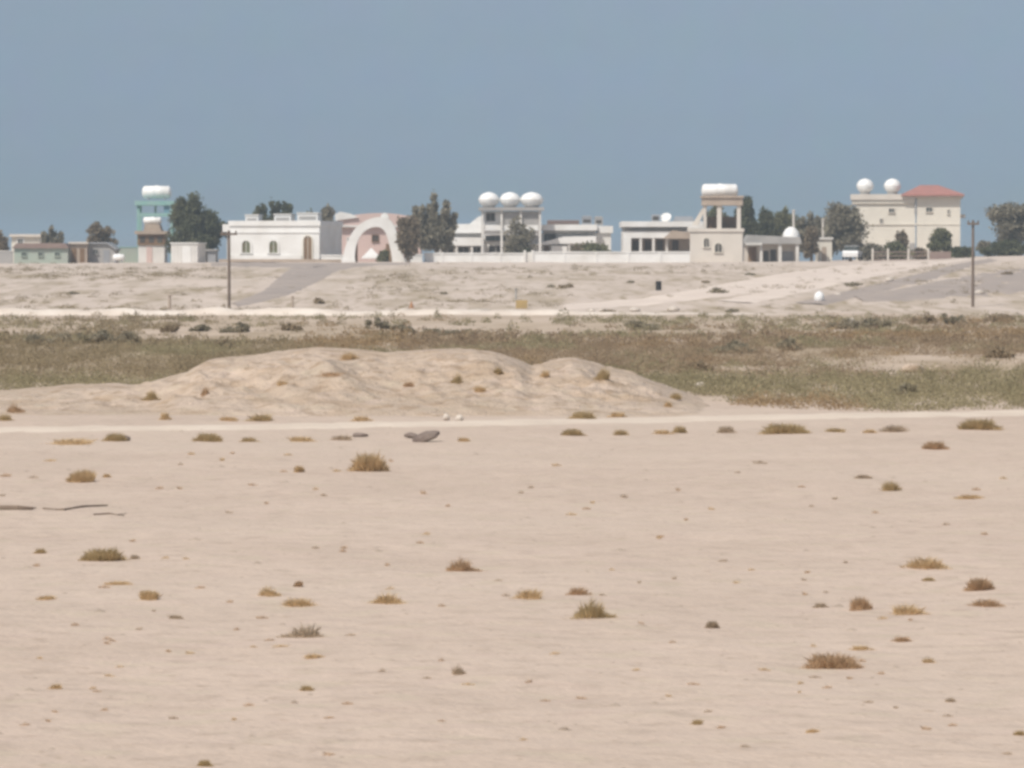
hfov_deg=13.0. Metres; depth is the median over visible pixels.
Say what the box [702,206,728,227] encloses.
tree
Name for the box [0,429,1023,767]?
grit
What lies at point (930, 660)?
grass tuft
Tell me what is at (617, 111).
sky
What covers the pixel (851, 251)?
parked car
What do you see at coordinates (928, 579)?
grass tuft
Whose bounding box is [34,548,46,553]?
grass tuft
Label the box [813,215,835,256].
tree
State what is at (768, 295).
pale path
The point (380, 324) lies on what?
shrub
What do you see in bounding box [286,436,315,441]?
grass tuft
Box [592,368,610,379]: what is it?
grass tuft
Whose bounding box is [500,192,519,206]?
globe tank
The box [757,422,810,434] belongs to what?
grass tuft
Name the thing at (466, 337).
brown scrub
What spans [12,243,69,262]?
shed
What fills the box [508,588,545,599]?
grass tuft
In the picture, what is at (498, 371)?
grass tuft
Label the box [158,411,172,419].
grass tuft
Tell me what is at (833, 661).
grass tuft
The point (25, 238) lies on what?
house
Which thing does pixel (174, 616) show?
grass tuft
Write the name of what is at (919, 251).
bush
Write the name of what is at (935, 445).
grass tuft
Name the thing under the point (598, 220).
roof cooler
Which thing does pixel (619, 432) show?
grass tuft
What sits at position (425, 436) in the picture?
rock
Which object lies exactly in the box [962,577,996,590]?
grass tuft
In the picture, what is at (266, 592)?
grass tuft
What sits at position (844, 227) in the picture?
tree
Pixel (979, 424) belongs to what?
grass tuft
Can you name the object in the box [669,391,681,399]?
grass tuft
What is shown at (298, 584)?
grass tuft
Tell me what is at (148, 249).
door
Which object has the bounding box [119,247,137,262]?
wall
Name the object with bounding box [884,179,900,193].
globe tank
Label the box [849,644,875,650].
grass tuft
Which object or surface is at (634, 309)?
rubble block
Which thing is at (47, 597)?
grass tuft
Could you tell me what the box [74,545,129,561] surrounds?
grass tuft
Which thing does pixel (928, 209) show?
window
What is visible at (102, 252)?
shed
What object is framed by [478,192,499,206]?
globe tank
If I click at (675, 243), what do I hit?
window
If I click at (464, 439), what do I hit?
grass tuft
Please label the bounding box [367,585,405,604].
grass tuft
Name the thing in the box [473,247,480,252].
window
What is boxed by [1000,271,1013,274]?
bush
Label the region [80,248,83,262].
door
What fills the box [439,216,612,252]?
villa
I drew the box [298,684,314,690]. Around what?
grass tuft
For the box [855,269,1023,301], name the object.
road
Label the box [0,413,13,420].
grass tuft
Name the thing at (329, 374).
grass tuft
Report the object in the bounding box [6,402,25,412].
grass tuft
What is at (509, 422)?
sand track
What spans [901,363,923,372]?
sand hummock
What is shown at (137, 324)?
olive scrub
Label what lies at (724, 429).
grass tuft
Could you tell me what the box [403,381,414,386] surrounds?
grass tuft
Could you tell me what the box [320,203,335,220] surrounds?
tree
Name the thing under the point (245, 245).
window
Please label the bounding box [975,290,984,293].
rubble block
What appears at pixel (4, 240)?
tree
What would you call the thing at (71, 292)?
bush
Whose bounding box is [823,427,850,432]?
grass tuft
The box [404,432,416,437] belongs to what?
rock
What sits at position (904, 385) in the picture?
shrub
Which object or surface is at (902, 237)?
tree
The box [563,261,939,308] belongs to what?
pale path
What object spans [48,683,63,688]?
grass tuft
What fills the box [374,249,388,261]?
bush
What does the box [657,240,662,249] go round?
window
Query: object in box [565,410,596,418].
grass tuft
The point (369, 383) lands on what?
sand mound
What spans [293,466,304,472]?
grass tuft
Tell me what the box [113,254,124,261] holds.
water tank
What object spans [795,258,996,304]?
road
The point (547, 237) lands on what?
window
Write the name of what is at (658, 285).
drum
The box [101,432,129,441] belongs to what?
grass tuft
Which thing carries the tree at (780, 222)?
on the ground
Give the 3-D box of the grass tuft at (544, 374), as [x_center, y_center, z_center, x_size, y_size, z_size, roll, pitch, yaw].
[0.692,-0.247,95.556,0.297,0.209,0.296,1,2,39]
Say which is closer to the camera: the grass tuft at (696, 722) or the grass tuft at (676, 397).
the grass tuft at (696, 722)
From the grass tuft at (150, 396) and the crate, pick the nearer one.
the grass tuft at (150, 396)
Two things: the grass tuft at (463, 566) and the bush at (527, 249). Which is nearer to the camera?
the grass tuft at (463, 566)
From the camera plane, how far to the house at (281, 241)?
479.81 m
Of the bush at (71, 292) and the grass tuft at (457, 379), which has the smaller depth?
the grass tuft at (457, 379)
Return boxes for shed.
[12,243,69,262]
[89,242,120,262]
[206,249,218,261]
[815,237,832,261]
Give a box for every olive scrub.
[0,311,399,346]
[0,335,399,380]
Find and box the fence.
[872,248,950,260]
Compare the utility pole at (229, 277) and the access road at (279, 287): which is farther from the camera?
the access road at (279, 287)
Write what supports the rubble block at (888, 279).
on the road at (877, 288)
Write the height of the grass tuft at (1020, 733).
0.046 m
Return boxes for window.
[16,238,23,242]
[21,252,26,256]
[54,252,59,256]
[92,249,98,254]
[140,237,144,242]
[149,237,153,242]
[239,239,252,253]
[267,239,279,253]
[371,235,378,241]
[441,247,453,252]
[458,247,468,252]
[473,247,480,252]
[485,236,505,240]
[486,213,494,221]
[488,245,503,252]
[544,234,555,240]
[632,240,638,249]
[644,240,650,249]
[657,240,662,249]
[672,240,678,249]
[703,237,709,247]
[714,242,722,252]
[763,251,768,261]
[770,250,775,261]
[888,208,894,212]
[925,207,932,212]
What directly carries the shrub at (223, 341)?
on the ground
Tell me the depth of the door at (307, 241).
479.06 m
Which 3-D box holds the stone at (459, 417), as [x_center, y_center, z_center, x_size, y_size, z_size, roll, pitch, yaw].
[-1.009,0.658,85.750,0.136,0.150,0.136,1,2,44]
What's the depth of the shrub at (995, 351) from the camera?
143.70 m
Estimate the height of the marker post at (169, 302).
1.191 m
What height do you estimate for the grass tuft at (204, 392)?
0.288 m
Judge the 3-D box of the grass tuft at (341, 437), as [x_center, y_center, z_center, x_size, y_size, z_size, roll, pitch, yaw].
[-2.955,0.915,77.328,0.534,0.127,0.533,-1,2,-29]
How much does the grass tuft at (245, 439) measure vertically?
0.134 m
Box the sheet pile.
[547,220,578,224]
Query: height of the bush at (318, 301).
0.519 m
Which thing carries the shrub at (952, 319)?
on the ground
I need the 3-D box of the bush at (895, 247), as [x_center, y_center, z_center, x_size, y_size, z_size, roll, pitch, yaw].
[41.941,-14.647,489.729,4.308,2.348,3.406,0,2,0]
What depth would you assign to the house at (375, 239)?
499.72 m
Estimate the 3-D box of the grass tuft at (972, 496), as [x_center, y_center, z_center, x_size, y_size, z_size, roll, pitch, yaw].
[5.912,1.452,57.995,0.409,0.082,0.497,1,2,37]
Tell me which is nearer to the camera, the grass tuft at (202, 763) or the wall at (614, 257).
the grass tuft at (202, 763)
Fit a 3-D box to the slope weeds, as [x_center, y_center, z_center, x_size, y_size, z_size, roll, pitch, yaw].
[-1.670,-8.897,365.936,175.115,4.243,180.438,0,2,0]
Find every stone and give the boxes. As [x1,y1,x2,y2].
[443,414,449,419]
[455,414,463,420]
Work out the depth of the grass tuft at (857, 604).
38.92 m
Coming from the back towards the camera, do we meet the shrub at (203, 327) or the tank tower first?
the tank tower
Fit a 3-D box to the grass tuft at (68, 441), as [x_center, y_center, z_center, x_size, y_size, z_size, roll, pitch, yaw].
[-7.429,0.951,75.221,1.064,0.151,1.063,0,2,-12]
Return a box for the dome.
[783,227,799,236]
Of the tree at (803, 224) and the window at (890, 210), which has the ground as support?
the tree at (803, 224)
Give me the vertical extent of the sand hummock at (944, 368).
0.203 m
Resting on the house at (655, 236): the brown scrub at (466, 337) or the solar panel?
the solar panel
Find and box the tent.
[359,248,377,260]
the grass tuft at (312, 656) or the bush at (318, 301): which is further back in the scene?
the bush at (318, 301)
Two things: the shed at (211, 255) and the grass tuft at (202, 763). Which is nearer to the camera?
the grass tuft at (202, 763)
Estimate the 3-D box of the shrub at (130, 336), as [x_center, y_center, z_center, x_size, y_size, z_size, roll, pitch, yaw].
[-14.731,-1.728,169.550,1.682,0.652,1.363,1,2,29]
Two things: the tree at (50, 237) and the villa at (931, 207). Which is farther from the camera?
the villa at (931, 207)
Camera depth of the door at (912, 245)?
520.02 m
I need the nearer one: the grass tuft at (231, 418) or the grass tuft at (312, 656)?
the grass tuft at (312, 656)
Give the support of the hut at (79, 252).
on the ground
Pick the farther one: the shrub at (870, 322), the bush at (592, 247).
the bush at (592, 247)
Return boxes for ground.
[0,256,1023,767]
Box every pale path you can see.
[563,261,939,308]
[717,259,966,302]
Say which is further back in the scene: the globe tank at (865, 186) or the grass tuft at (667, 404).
the globe tank at (865, 186)
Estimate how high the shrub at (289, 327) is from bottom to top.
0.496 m
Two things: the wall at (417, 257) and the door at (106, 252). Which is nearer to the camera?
the wall at (417, 257)
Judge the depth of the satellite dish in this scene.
494.00 m
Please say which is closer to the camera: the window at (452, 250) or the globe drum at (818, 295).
the globe drum at (818, 295)
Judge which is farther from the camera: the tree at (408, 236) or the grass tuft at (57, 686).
the tree at (408, 236)
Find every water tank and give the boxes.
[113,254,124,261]
[142,185,170,199]
[143,217,161,223]
[701,183,737,195]
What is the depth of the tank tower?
502.69 m
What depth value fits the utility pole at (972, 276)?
286.82 m
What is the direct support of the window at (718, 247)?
in the tower house at (720, 238)
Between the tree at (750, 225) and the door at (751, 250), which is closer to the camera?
the door at (751, 250)
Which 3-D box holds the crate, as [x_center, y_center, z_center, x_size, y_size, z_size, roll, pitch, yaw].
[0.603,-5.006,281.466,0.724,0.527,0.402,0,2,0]
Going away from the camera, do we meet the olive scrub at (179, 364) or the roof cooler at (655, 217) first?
the olive scrub at (179, 364)
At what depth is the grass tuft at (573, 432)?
78.50 m
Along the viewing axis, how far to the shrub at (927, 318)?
226.78 m
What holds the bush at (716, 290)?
on the ground
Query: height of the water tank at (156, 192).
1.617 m
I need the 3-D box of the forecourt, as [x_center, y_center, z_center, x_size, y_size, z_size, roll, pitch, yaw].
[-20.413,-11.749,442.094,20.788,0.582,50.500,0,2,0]
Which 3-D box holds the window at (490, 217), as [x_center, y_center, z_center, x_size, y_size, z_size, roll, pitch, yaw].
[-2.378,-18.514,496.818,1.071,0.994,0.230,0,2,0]
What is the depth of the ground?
43.99 m
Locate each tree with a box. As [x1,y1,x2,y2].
[0,230,9,250]
[41,225,64,242]
[85,219,118,245]
[159,191,227,255]
[252,197,292,220]
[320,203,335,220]
[394,214,421,261]
[412,189,458,252]
[502,215,536,252]
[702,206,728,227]
[733,194,759,236]
[756,205,779,235]
[773,205,798,235]
[778,212,799,255]
[795,210,821,260]
[801,226,821,260]
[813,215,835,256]
[823,202,873,260]
[894,229,909,248]
[926,227,952,251]
[975,240,991,255]
[984,201,1023,243]
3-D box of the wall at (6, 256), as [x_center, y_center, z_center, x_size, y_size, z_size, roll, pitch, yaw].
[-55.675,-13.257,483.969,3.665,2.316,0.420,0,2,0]
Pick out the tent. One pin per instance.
(371, 254)
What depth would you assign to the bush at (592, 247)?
483.22 m
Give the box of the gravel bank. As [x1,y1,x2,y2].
[0,307,919,315]
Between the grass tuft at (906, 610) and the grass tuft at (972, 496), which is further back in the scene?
the grass tuft at (972, 496)
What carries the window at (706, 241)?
in the tower house at (720, 238)
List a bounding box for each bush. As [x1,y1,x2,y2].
[65,291,79,294]
[313,297,324,303]
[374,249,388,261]
[519,247,530,252]
[558,283,573,287]
[570,245,583,251]
[571,240,613,251]
[602,308,616,311]
[706,287,729,292]
[725,308,739,311]
[843,282,862,285]
[855,240,890,260]
[883,239,914,258]
[912,247,929,258]
[948,246,974,257]
[975,239,1023,256]
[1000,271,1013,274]
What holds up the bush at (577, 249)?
on the ground
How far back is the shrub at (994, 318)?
233.59 m
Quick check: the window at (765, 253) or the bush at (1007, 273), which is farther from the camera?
the window at (765, 253)
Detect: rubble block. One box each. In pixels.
[470,309,490,310]
[630,307,640,311]
[667,306,679,311]
[885,277,893,281]
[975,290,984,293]
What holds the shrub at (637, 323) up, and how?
on the ground
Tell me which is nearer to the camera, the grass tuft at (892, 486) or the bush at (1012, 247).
the grass tuft at (892, 486)
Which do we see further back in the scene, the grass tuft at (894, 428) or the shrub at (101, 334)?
the shrub at (101, 334)
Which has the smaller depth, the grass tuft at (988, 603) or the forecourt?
the grass tuft at (988, 603)
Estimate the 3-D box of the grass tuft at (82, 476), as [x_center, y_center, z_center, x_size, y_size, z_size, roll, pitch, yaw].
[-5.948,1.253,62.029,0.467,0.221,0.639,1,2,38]
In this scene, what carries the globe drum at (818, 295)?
on the ground
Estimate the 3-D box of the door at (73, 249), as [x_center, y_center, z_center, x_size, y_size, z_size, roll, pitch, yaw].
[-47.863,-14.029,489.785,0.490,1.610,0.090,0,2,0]
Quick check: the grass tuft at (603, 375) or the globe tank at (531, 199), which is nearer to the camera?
the grass tuft at (603, 375)
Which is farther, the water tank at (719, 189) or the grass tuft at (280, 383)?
the water tank at (719, 189)
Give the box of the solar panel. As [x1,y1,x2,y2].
[673,216,693,220]
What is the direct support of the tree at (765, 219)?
on the ground
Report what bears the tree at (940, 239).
on the ground
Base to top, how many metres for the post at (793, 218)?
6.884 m
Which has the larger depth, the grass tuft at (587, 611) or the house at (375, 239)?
the house at (375, 239)
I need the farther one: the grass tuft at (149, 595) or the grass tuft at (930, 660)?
the grass tuft at (149, 595)
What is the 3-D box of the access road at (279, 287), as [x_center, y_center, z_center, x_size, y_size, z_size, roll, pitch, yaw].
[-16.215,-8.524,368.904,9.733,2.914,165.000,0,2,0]
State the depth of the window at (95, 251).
491.74 m
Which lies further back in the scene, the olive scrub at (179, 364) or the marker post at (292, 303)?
the marker post at (292, 303)
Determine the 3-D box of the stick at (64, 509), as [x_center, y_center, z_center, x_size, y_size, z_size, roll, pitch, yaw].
[-5.417,1.513,55.215,0.384,0.036,1.281,1,2,19]
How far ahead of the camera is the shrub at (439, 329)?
189.06 m
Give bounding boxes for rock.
[353,433,367,436]
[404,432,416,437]
[412,430,439,441]
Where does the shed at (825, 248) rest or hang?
on the ground
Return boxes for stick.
[0,505,35,509]
[43,505,107,510]
[93,513,126,515]
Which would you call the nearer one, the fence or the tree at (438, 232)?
the tree at (438, 232)
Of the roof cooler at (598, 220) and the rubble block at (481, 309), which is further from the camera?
the roof cooler at (598, 220)
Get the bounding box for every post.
[167,295,171,308]
[291,296,293,307]
[792,210,794,227]
[821,219,824,236]
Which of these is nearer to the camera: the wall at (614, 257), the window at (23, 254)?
the wall at (614, 257)
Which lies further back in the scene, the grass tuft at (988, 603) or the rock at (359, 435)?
the rock at (359, 435)
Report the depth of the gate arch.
473.75 m
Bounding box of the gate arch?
[341,213,406,261]
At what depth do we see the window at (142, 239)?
493.55 m
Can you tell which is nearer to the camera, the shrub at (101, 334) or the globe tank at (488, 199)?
the shrub at (101, 334)
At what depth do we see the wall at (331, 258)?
476.81 m
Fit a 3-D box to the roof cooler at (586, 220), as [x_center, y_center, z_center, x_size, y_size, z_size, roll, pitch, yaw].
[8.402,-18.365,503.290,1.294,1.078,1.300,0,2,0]
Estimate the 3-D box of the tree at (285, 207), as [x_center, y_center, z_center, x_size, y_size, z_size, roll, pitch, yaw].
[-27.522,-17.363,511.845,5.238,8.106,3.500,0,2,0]
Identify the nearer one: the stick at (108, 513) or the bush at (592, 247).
the stick at (108, 513)
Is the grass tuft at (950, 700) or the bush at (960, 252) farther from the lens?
the bush at (960, 252)
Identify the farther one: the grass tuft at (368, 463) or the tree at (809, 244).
the tree at (809, 244)
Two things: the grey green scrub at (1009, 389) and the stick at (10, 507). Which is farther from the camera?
the grey green scrub at (1009, 389)
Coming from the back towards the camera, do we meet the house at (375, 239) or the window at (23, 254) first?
the house at (375, 239)
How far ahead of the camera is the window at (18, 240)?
519.64 m
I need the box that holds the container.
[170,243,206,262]
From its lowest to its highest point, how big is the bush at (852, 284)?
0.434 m
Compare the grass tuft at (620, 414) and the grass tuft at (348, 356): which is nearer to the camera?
the grass tuft at (620, 414)
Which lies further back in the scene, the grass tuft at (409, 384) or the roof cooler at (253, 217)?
the roof cooler at (253, 217)
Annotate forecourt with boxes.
[211,262,409,267]
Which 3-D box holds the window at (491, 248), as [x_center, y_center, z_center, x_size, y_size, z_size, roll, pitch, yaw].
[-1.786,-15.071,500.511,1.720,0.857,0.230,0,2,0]
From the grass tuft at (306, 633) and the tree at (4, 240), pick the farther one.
the tree at (4, 240)
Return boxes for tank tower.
[135,201,175,262]
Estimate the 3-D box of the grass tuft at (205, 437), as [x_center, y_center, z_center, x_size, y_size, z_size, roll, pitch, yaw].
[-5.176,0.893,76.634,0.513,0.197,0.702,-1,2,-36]
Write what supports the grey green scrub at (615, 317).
on the ground
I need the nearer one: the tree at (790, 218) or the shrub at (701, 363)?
the shrub at (701, 363)
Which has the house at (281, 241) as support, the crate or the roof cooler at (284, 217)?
the roof cooler at (284, 217)
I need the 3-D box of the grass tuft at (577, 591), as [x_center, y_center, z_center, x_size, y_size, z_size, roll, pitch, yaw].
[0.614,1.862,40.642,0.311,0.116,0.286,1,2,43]
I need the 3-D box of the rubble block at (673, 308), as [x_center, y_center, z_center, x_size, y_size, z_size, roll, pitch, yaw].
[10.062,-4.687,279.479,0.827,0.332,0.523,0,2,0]
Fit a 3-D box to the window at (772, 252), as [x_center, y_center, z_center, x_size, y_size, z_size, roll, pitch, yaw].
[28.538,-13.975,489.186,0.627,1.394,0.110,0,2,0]
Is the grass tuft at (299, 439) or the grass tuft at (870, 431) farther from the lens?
the grass tuft at (870, 431)
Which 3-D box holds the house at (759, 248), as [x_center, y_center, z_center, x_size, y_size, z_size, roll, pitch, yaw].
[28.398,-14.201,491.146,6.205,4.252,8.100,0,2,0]
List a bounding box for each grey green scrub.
[0,308,1023,346]
[0,334,1023,411]
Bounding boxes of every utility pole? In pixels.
[220,230,236,307]
[967,220,978,306]
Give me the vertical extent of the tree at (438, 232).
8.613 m
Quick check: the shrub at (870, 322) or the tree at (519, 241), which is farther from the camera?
the tree at (519, 241)
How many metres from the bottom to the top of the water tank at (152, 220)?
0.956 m
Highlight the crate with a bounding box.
[516,300,526,308]
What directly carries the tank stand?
on the ground
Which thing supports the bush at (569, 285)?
on the ground
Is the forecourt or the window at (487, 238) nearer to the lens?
the forecourt
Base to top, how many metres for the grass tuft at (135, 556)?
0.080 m
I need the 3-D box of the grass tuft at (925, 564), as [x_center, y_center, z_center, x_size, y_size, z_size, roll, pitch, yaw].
[4.065,1.741,44.102,0.607,0.160,0.608,1,2,20]
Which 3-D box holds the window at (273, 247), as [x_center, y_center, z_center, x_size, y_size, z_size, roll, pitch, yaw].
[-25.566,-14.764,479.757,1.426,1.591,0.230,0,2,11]
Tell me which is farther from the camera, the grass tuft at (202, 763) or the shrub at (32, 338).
the shrub at (32, 338)
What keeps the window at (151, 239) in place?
in the hut at (151, 248)
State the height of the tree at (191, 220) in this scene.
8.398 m
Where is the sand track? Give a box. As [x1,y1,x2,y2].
[0,410,1023,432]
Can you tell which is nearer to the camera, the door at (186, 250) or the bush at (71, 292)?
the bush at (71, 292)
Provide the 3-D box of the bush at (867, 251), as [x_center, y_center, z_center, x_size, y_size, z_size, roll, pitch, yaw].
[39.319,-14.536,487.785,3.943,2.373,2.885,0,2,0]
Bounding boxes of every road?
[234,263,385,306]
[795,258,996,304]
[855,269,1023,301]
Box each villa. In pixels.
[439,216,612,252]
[850,185,964,260]
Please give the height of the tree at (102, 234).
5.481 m
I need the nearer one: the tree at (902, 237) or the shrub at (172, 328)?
the shrub at (172, 328)
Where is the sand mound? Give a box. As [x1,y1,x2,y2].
[0,347,801,416]
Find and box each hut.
[68,242,89,262]
[135,224,170,262]
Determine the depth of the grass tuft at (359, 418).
86.01 m
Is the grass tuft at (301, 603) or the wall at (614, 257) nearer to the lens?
the grass tuft at (301, 603)
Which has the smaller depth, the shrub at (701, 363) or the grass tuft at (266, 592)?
the grass tuft at (266, 592)
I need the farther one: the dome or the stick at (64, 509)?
the dome
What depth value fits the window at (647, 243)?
492.58 m
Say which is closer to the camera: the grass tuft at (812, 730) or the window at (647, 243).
the grass tuft at (812, 730)
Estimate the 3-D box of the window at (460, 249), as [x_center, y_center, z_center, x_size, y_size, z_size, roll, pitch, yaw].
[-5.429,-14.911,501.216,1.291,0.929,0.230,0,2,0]
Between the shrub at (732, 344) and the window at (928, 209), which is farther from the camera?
the window at (928, 209)
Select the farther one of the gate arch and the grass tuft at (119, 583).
the gate arch
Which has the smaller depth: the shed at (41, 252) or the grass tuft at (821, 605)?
the grass tuft at (821, 605)
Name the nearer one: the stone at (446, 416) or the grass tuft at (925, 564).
the grass tuft at (925, 564)
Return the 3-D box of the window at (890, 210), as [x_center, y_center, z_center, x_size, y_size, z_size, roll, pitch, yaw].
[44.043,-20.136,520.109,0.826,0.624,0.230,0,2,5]
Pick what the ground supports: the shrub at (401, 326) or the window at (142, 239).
the shrub at (401, 326)
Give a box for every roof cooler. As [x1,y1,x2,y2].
[244,214,262,220]
[273,214,295,220]
[296,212,321,220]
[581,216,592,224]
[594,216,602,224]
[651,214,659,220]
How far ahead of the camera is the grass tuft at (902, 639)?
35.65 m
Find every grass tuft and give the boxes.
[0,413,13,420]
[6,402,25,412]
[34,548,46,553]
[35,595,56,599]
[40,437,97,444]
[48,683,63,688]
[64,468,96,482]
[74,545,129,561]
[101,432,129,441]
[103,581,132,584]
[129,554,140,558]
[138,589,163,600]
[140,390,161,400]
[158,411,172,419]
[166,614,184,618]
[192,432,223,441]
[197,759,212,766]
[200,387,208,396]
[220,416,238,420]
[239,436,261,441]
[243,413,276,420]
[258,585,280,596]
[276,621,323,637]
[277,380,287,385]
[280,597,317,606]
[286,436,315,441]
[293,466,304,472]
[293,581,302,586]
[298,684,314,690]
[301,653,324,658]
[318,372,345,376]
[329,434,352,440]
[340,353,358,359]
[347,450,391,471]
[349,415,372,420]
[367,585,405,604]
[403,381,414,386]
[446,557,482,571]
[450,373,462,383]
[450,665,467,674]
[455,436,469,441]
[473,385,486,392]
[493,366,504,374]
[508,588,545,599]
[540,370,549,376]
[561,428,586,435]
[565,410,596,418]
[565,585,591,594]
[567,595,616,619]
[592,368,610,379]
[607,410,626,416]
[612,429,628,434]
[650,430,673,434]
[662,400,671,406]
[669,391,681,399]
[671,425,686,432]
[690,719,703,724]
[704,620,719,627]
[716,425,736,432]
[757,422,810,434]
[800,651,863,669]
[805,728,820,732]
[810,602,829,607]
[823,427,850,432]
[848,595,872,610]
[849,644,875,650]
[854,474,872,478]
[861,429,876,432]
[877,423,911,431]
[878,480,902,490]
[889,602,932,614]
[891,636,911,641]
[899,556,953,569]
[921,441,950,449]
[921,576,934,580]
[922,657,934,662]
[945,697,955,702]
[954,494,982,498]
[956,417,1004,429]
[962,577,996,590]
[966,597,1005,606]
[1013,730,1023,735]
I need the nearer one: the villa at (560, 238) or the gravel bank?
the gravel bank
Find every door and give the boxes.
[72,248,75,262]
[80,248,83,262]
[104,250,108,262]
[146,247,151,262]
[182,246,190,262]
[302,235,312,258]
[748,247,755,261]
[822,247,825,261]
[909,243,914,258]
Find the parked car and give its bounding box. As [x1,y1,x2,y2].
[842,246,862,259]
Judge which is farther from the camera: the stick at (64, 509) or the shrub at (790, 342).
the shrub at (790, 342)
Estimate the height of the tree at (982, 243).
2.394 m
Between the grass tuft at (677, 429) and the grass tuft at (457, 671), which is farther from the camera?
the grass tuft at (677, 429)
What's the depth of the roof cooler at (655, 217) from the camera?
493.68 m
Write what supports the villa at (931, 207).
on the ground
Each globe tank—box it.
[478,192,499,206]
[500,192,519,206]
[520,192,543,206]
[856,179,873,193]
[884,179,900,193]
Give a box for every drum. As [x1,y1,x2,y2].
[656,281,661,290]
[814,291,823,300]
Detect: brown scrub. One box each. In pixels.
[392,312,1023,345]
[393,334,1023,379]
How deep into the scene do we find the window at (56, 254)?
487.80 m
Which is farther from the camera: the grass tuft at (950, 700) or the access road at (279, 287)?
the access road at (279, 287)
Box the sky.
[0,0,1023,262]
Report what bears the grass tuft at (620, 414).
on the ground
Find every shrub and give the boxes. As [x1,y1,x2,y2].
[22,330,71,344]
[75,329,113,343]
[106,330,141,343]
[159,323,179,332]
[188,324,210,331]
[213,338,234,348]
[217,321,250,332]
[281,323,302,330]
[364,317,392,328]
[390,323,416,332]
[422,328,473,335]
[624,319,661,329]
[674,360,713,370]
[710,339,757,353]
[776,336,802,350]
[824,317,860,328]
[858,317,894,329]
[890,382,918,395]
[911,314,939,323]
[939,313,966,324]
[981,346,1014,357]
[982,313,1023,321]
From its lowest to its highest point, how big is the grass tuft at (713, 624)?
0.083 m
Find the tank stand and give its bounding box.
[479,207,543,252]
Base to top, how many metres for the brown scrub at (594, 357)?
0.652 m
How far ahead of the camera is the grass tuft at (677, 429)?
80.19 m
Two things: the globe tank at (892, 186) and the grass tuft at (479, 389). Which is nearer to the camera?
the grass tuft at (479, 389)
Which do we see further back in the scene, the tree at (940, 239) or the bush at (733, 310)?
the tree at (940, 239)
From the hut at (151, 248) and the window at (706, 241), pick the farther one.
the hut at (151, 248)
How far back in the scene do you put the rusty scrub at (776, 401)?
98.05 m
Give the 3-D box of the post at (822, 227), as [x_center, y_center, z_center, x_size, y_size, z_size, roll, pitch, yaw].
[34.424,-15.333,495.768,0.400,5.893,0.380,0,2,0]
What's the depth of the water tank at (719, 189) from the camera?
477.84 m
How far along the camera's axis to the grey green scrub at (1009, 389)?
110.03 m
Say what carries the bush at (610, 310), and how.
on the ground
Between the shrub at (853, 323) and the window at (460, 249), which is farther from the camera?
the window at (460, 249)
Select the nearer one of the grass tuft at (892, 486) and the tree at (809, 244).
the grass tuft at (892, 486)
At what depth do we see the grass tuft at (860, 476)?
63.04 m
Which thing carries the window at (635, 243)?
in the house at (655, 236)
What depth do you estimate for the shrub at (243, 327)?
197.49 m
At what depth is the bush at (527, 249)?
481.61 m
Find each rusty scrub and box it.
[282,332,974,410]
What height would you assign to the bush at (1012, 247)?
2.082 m
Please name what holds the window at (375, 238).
in the house at (375, 239)
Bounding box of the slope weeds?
[0,261,1017,310]
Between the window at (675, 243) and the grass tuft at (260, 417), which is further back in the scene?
the window at (675, 243)
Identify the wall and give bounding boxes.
[0,251,13,262]
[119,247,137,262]
[317,255,342,261]
[404,254,422,261]
[424,250,690,262]
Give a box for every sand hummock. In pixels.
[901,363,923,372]
[929,365,946,371]
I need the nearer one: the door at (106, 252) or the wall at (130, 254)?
the door at (106, 252)
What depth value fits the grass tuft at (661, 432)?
79.61 m
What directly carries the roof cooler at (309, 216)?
on the house at (281, 241)
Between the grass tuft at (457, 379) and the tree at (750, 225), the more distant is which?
the tree at (750, 225)
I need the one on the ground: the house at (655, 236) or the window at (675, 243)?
the house at (655, 236)
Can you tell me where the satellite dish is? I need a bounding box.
[660,213,670,220]
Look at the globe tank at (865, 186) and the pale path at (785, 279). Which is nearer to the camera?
the pale path at (785, 279)
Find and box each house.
[9,234,41,262]
[219,221,342,262]
[335,212,421,261]
[619,221,702,251]
[687,196,744,261]
[743,235,801,261]
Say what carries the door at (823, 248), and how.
in the shed at (825, 248)
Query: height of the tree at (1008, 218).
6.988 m

